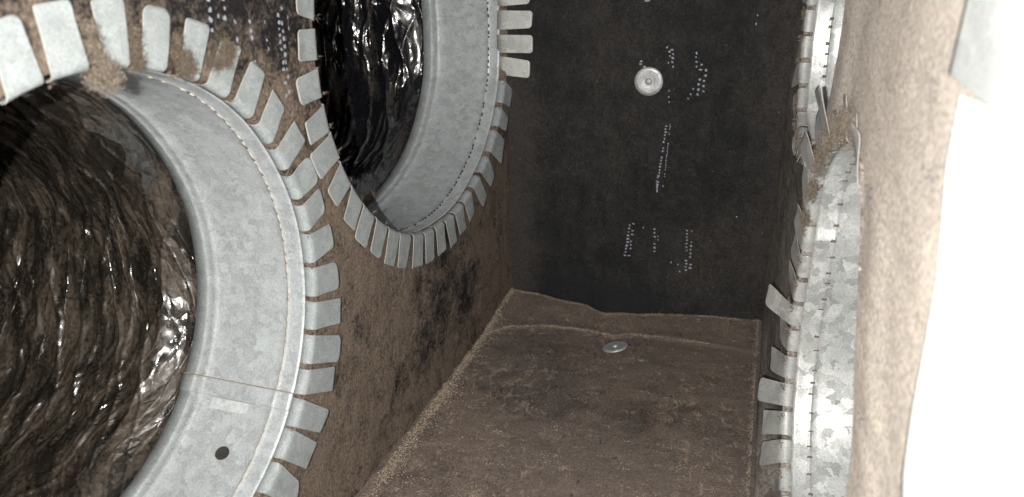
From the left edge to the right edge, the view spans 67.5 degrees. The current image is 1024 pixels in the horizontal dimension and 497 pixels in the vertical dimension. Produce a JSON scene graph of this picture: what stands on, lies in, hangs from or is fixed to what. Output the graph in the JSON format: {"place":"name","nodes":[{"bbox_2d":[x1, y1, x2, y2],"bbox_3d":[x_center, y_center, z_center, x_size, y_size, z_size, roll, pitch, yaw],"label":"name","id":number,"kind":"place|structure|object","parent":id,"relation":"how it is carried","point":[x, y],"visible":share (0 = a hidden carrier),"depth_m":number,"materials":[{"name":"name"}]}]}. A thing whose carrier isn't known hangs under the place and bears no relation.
{"place":"outdoors","nodes":[
{"label":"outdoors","id":0,"kind":"place"},
{"bbox_2d":[0,0,511,496],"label":"wall","id":1,"kind":"structure","parent":0,"point":[420,328],"depth_m":0.70,"materials":[{"name":"brown"}]},
{"bbox_2d":[0,0,341,496],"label":"duct collar","id":2,"kind":"object","parent":1,"relation":"attached to","point":[235,410],"visible":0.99,"depth_m":0.60,"materials":[{"name":"silver metal"}]},
{"bbox_2d":[0,79,196,496],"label":"flexible duct","id":3,"kind":"object","parent":2,"relation":"attached to","point":[98,290],"visible":0.95,"depth_m":0.65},
{"bbox_2d":[75,16,131,100],"bbox_3d":[-0.211,-0.097,0.393,0.010,0.045,0.034,6,23,17],"label":"lint clump","id":4,"kind":"object","parent":2,"relation":"in","point":[106,71],"visible":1,"depth_m":0.39,"materials":[{"name":"beige fabric"}]},
{"bbox_2d":[121,14,150,74],"bbox_3d":[-0.204,-0.109,0.413,0.008,0.034,0.021,6,23,17],"label":"lint clump","id":5,"kind":"object","parent":2,"relation":"in","point":[136,47],"visible":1,"depth_m":0.41,"materials":[{"name":"beige fabric"}]},
{"bbox_2d":[167,30,201,85],"bbox_3d":[-0.192,-0.113,0.449,0.009,0.036,0.025,6,23,17],"label":"lint clump","id":6,"kind":"object","parent":2,"relation":"on","point":[180,56],"visible":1,"depth_m":0.45,"materials":[{"name":"beige fabric"}]},
{"bbox_2d":[206,32,238,76],"bbox_3d":[-0.181,-0.122,0.480,0.009,0.026,0.037,6,23,17],"label":"lint clump","id":7,"kind":"object","parent":2,"relation":"on","point":[226,58],"visible":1,"depth_m":0.48,"materials":[{"name":"beige fabric"}]},
{"bbox_2d":[296,0,532,268],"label":"duct collar","id":8,"kind":"object","parent":1,"relation":"attached to","point":[440,162],"visible":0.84,"depth_m":0.95,"materials":[{"name":"silver metal"}]},
{"bbox_2d":[361,189,378,205],"bbox_3d":[-0.171,-0.058,0.897,0.021,0.011,0.046,6,23,17],"label":"lint clump","id":9,"kind":"object","parent":8,"relation":"on","point":[367,198],"visible":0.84,"depth_m":0.90,"materials":[{"name":"brown fabric"}]},
{"bbox_2d":[355,290,778,496],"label":"floor","id":10,"kind":"structure","parent":0,"point":[645,429],"depth_m":0.83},
{"bbox_2d":[47,8,855,496],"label":"slot fibres","id":11,"kind":"object","parent":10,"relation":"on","point":[799,60],"visible":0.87,"depth_m":0.67,"materials":[{"name":"beige fabric"}]},
{"bbox_2d":[359,288,759,496],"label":"fibre dust","id":12,"kind":"object","parent":10,"relation":"on","point":[434,406],"visible":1,"depth_m":0.86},
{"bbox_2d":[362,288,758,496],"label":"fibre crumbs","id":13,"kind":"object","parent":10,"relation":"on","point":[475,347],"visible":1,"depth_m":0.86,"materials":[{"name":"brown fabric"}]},
{"bbox_2d":[603,340,627,352],"bbox_3d":[0.129,0.122,0.958,0.032,0.009,0.032,6,23,17],"label":"pin washer","id":14,"kind":"object","parent":10,"relation":"on","point":[615,346],"visible":1,"depth_m":0.95,"materials":[{"name":"metal"}]},
{"bbox_2d":[507,0,798,320],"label":"wall back","id":15,"kind":"structure","parent":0,"point":[626,196],"depth_m":0.96,"materials":[{"name":"black"}]},
{"bbox_2d":[635,67,662,95],"bbox_3d":[0.165,-0.202,0.927,0.034,0.034,0.004,6,23,17],"label":"pin washer","id":16,"kind":"object","parent":15,"relation":"attached to","point":[648,81],"visible":1,"depth_m":0.93,"materials":[{"name":"metal"}]},
{"bbox_2d":[753,0,985,496],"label":"wall","id":17,"kind":"structure","parent":0,"point":[894,57],"depth_m":0.38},
{"bbox_2d":[757,85,860,496],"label":"duct collar","id":18,"kind":"object","parent":17,"relation":"attached to","point":[816,424],"visible":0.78,"depth_m":0.69,"materials":[{"name":"silver metal"}]},
{"bbox_2d":[799,78,859,234],"bbox_3d":[0.228,-0.060,0.556,0.014,0.152,0.162,4,23,13],"label":"lint clump","id":19,"kind":"object","parent":18,"relation":"attached to","point":[812,186],"visible":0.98,"depth_m":0.55,"materials":[{"name":"beige fabric"}]},
{"bbox_2d":[791,0,844,164],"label":"duct collar","id":20,"kind":"object","parent":17,"relation":"attached to","point":[822,22],"visible":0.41,"depth_m":0.76,"materials":[{"name":"silver metal"}]},
{"bbox_2d":[853,69,943,427],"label":"dirt specks","id":21,"kind":"object","parent":17,"relation":"attached to","point":[870,188],"visible":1,"depth_m":0.33,"materials":[{"name":"brown soil"}]},
{"bbox_2d":[901,0,1023,496],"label":"duct collar","id":22,"kind":"object","parent":17,"relation":"attached to","point":[965,435],"visible":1,"depth_m":0.26,"materials":[{"name":"white"}]}
]}

